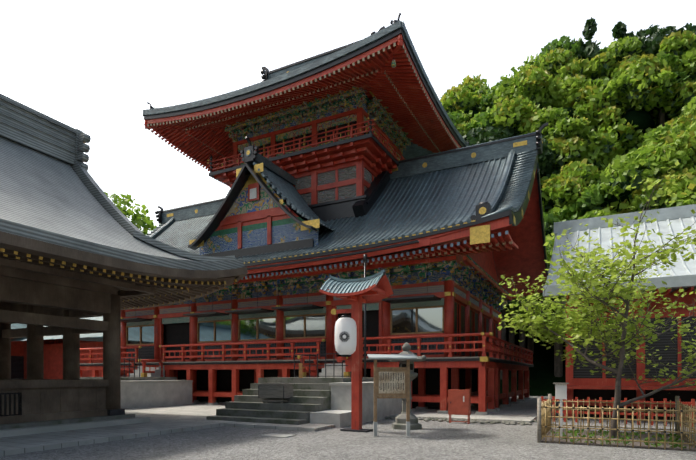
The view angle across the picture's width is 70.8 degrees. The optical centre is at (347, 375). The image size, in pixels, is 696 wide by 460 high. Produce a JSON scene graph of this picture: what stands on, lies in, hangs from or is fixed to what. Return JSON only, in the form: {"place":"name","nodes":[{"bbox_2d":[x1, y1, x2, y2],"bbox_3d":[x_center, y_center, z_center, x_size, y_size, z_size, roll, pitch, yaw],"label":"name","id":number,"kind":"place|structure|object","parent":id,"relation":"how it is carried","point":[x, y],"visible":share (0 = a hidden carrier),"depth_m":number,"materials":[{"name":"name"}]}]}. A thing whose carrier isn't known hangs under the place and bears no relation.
{"place":"outdoors","nodes":[
{"label":"outdoors","id":0,"kind":"place"},
{"bbox_2d":[0,397,563,455],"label":"paving","id":1,"kind":"structure","parent":0,"point":[173,419],"depth_m":17.33,"materials":[{"name":"stone"}]},
{"bbox_2d":[80,356,192,408],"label":"stone platform","id":2,"kind":"structure","parent":1,"relation":"on","point":[155,389],"depth_m":27.53,"materials":[{"name":"stone"}]},
{"bbox_2d":[0,396,695,459],"bbox_3d":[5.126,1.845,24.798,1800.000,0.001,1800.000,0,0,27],"label":"ground","id":3,"kind":"structure","parent":0,"point":[436,440],"depth_m":12.71,"materials":[{"name":"grey gravel"}]},
{"bbox_2d":[11,316,126,378],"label":"building","id":4,"kind":"structure","parent":3,"relation":"on","point":[53,357],"depth_m":42.98,"materials":[{"name":"red wood"}]},
{"bbox_2d":[0,94,247,437],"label":"pavilion","id":5,"kind":"structure","parent":3,"relation":"on","point":[76,244],"depth_m":16.66,"materials":[{"name":"wood"}]},
{"bbox_2d":[103,191,156,234],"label":"trees","id":6,"kind":"object","parent":3,"relation":"on","point":[138,220],"visible":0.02,"depth_m":55.94,"materials":[{"name":"green plant"}]},
{"bbox_2d":[206,352,401,427],"bbox_3d":[-1.307,0.344,21.276,5.600,3.000,7.700,0,0,27],"label":"stair","id":7,"kind":"object","parent":3,"relation":"on","point":[324,397],"visible":0.94,"depth_m":19.21,"materials":[{"name":"stone"}]},
{"bbox_2d":[80,255,533,414],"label":"hall","id":8,"kind":"structure","parent":3,"relation":"on","point":[231,341],"depth_m":28.33,"materials":[{"name":"wood"}]},
{"bbox_2d":[146,122,548,376],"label":"hall roof","id":9,"kind":"structure","parent":8,"relation":"on","point":[480,205],"depth_m":28.98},
{"bbox_2d":[143,13,469,258],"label":"tower","id":10,"kind":"structure","parent":9,"relation":"on","point":[338,156],"depth_m":31.46,"materials":[{"name":"red wood"}]},
{"bbox_2d":[144,39,458,170],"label":"roof eaves","id":11,"kind":"object","parent":10,"relation":"attached to","point":[388,78],"visible":0.71,"depth_m":31.14,"materials":[{"name":"red wood"}]},
{"bbox_2d":[319,269,393,432],"bbox_3d":[0.293,-0.787,16.260,2.040,5.262,1.490,0,0,27],"label":"lantern post","id":12,"kind":"object","parent":3,"relation":"on","point":[357,293],"visible":1,"depth_m":16.10,"materials":[{"name":"wood"}]},
{"bbox_2d":[367,354,417,435],"bbox_3d":[1.336,0.595,14.854,1.440,2.500,0.608,0,0,-4],"label":"sign board","id":13,"kind":"object","parent":3,"relation":"on","point":[391,382],"visible":1,"depth_m":14.87,"materials":[{"name":"brown wood"}]},
{"bbox_2d":[388,342,425,429],"bbox_3d":[2.042,0.344,17.056,1.440,3.000,1.274,0,0,27],"label":"stone lantern","id":14,"kind":"object","parent":3,"relation":"on","point":[399,423],"visible":0.54,"depth_m":16.84,"materials":[{"name":"grey stone"}]},
{"bbox_2d":[448,389,470,423],"bbox_3d":[4.284,1.194,18.824,0.800,1.300,0.278,0,0,27],"label":"fire box","id":15,"kind":"object","parent":3,"relation":"on","point":[459,402],"visible":1,"depth_m":18.72,"materials":[{"name":"metal"}]},
{"bbox_2d":[541,429,695,451],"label":"plants","id":16,"kind":"object","parent":3,"relation":"on","point":[614,444],"visible":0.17,"depth_m":13.33,"materials":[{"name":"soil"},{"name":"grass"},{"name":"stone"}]},
{"bbox_2d":[553,383,568,438],"bbox_3d":[6.081,1.024,13.965,0.400,1.640,0.160,0,0,27],"label":"marker","id":17,"kind":"object","parent":16,"relation":"on","point":[561,391],"visible":0.86,"depth_m":13.96,"materials":[{"name":"grey wood"}]},
{"bbox_2d":[497,161,695,447],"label":"tree","id":18,"kind":"object","parent":16,"relation":"on","point":[583,318],"visible":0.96,"depth_m":13.87,"materials":[{"name":"green plant"}]},
{"bbox_2d":[537,394,695,449],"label":"bamboo fence","id":19,"kind":"object","parent":16,"relation":"on","point":[545,423],"visible":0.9,"depth_m":13.18,"materials":[{"name":"brown wood"}]},
{"bbox_2d":[0,0,695,232],"label":"sky","id":20,"kind":"structure","parent":0,"point":[93,67],"materials":[{"name":"white"}]},
{"bbox_2d":[500,166,623,395],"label":"hill","id":21,"kind":"structure","parent":0,"point":[542,378],"depth_m":47.94,"materials":[{"name":"green plant"}]},
{"bbox_2d":[439,17,695,379],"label":"hill trees","id":22,"kind":"object","parent":21,"relation":"on","point":[627,101],"visible":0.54,"depth_m":56.92,"materials":[{"name":"green plant"}]},
{"bbox_2d":[541,204,695,426],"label":"building","id":23,"kind":"structure","parent":0,"point":[585,384],"depth_m":20.59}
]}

